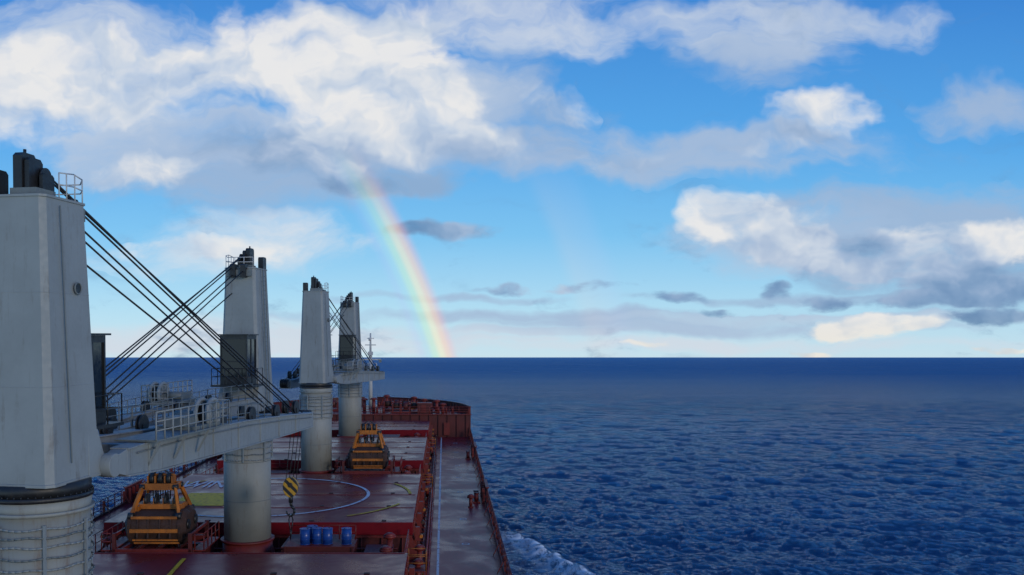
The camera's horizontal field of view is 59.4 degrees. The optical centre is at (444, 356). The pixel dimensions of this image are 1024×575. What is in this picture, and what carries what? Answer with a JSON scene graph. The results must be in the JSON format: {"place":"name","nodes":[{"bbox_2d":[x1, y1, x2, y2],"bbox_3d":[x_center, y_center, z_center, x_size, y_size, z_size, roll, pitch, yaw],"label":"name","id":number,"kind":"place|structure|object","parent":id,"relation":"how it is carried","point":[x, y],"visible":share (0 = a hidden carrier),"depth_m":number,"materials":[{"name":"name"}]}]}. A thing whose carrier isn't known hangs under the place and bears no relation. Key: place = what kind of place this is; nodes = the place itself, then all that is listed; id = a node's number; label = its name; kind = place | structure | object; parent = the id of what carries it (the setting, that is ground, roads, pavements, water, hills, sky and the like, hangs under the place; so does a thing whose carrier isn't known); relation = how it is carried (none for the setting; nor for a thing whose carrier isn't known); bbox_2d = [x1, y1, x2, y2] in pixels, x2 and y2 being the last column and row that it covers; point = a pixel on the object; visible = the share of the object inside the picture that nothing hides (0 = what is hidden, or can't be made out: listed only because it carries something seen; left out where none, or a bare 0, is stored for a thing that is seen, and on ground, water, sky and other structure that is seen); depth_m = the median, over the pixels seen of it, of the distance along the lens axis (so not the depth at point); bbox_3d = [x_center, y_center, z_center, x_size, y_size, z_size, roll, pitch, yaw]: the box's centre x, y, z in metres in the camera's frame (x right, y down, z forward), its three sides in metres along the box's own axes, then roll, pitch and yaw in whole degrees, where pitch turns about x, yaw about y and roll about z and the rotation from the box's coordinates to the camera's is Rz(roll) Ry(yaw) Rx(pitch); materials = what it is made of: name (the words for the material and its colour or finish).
{"place":"outdoors","nodes":[
{"label":"outdoors","id":0,"kind":"place"},
{"bbox_2d":[0,0,1023,356],"label":"sky","id":1,"kind":"structure","parent":0,"point":[486,178],"materials":[{"name":"blue"}]},
{"bbox_2d":[90,357,1023,574],"bbox_3d":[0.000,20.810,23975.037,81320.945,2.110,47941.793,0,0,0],"label":"sea","id":2,"kind":"structure","parent":0,"point":[752,465],"depth_m":189.03,"materials":[{"name":"blue liquid"}]},
{"bbox_2d":[91,333,511,574],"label":"cargo ship","id":3,"kind":"object","parent":2,"relation":"on","point":[428,510],"visible":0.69,"depth_m":69.64,"materials":[{"name":"paint"}]},
{"bbox_2d":[0,149,312,574],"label":"deck crane","id":4,"kind":"object","parent":3,"relation":"on","point":[58,452],"visible":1,"depth_m":27.79,"materials":[{"name":"paint"}]},
{"bbox_2d":[283,431,301,536],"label":"hook block","id":5,"kind":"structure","parent":4,"relation":"hanging from","point":[290,486],"depth_m":52.33,"materials":[{"name":"yellow metal"}]},
{"bbox_2d":[101,520,219,552],"bbox_3d":[-17.650,12.371,55.917,6.300,3.550,4.020,0,1,0],"label":"grab stand","id":6,"kind":"object","parent":3,"relation":"on","point":[206,540],"visible":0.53,"depth_m":54.69,"materials":[{"name":"red paint"}]},
{"bbox_2d":[125,470,197,543],"bbox_3d":[-17.650,9.231,55.840,3.900,4.572,3.400,0,1,0],"label":"clamshell grab","id":7,"kind":"object","parent":6,"relation":"on","point":[165,520],"visible":0.96,"depth_m":54.83,"materials":[{"name":"metal"}]},
{"bbox_2d":[98,246,274,552],"bbox_3d":[-14.755,3.742,46.056,4.181,21.317,28.505,0,1,9],"label":"deck crane","id":8,"kind":"object","parent":3,"relation":"on","point":[247,476],"visible":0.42,"depth_m":56.63,"materials":[{"name":"grey paint"}]},
{"bbox_2d":[300,527,309,544],"bbox_3d":[-8.750,11.264,56.190,0.674,1.010,0.674,0,1,0],"label":"oil drum","id":9,"kind":"object","parent":3,"relation":"on","point":[304,535],"visible":1,"depth_m":55.93,"materials":[{"name":"blue paint"}]},
{"bbox_2d":[307,525,317,541],"bbox_3d":[-8.400,11.245,56.990,0.674,1.010,0.674,-1,2,-25],"label":"oil drum","id":10,"kind":"object","parent":3,"relation":"on","point":[310,526],"visible":0.44,"depth_m":56.70,"materials":[{"name":"blue paint"}]},
{"bbox_2d":[312,527,321,543],"bbox_3d":[-8.020,11.259,56.390,0.674,1.010,0.674,-1,1,-21],"label":"oil drum","id":11,"kind":"object","parent":3,"relation":"on","point":[316,535],"visible":1,"depth_m":56.14,"materials":[{"name":"blue paint"}]},
{"bbox_2d":[279,292,362,436],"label":"deck crane","id":12,"kind":"object","parent":3,"relation":"on","point":[350,415],"visible":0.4,"depth_m":116.24,"materials":[{"name":"grey paint"}]},
{"bbox_2d":[322,527,332,544],"bbox_3d":[-7.350,11.262,56.290,0.674,1.010,0.674,1,2,38],"label":"oil drum","id":13,"kind":"object","parent":3,"relation":"on","point":[327,533],"visible":1,"depth_m":56.03,"materials":[{"name":"blue paint"}]},
{"bbox_2d":[298,276,384,473],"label":"deck crane","id":14,"kind":"object","parent":3,"relation":"on","point":[318,375],"visible":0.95,"depth_m":86.38,"materials":[{"name":"grey paint"}]},
{"bbox_2d":[341,527,351,544],"bbox_3d":[-6.150,11.262,56.290,0.674,1.010,0.674,-1,2,-44],"label":"oil drum","id":15,"kind":"object","parent":3,"relation":"on","point":[346,533],"visible":1,"depth_m":56.02,"materials":[{"name":"blue paint"}]},
{"bbox_2d":[334,455,401,473],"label":"grab stand","id":16,"kind":"object","parent":3,"relation":"on","point":[393,468],"visible":0.52,"depth_m":85.06,"materials":[{"name":"red paint"}]},
{"bbox_2d":[348,421,389,468],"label":"clamshell grab","id":17,"kind":"object","parent":16,"relation":"on","point":[365,454],"visible":1,"depth_m":85.72,"materials":[{"name":"orange paint"}]}
]}

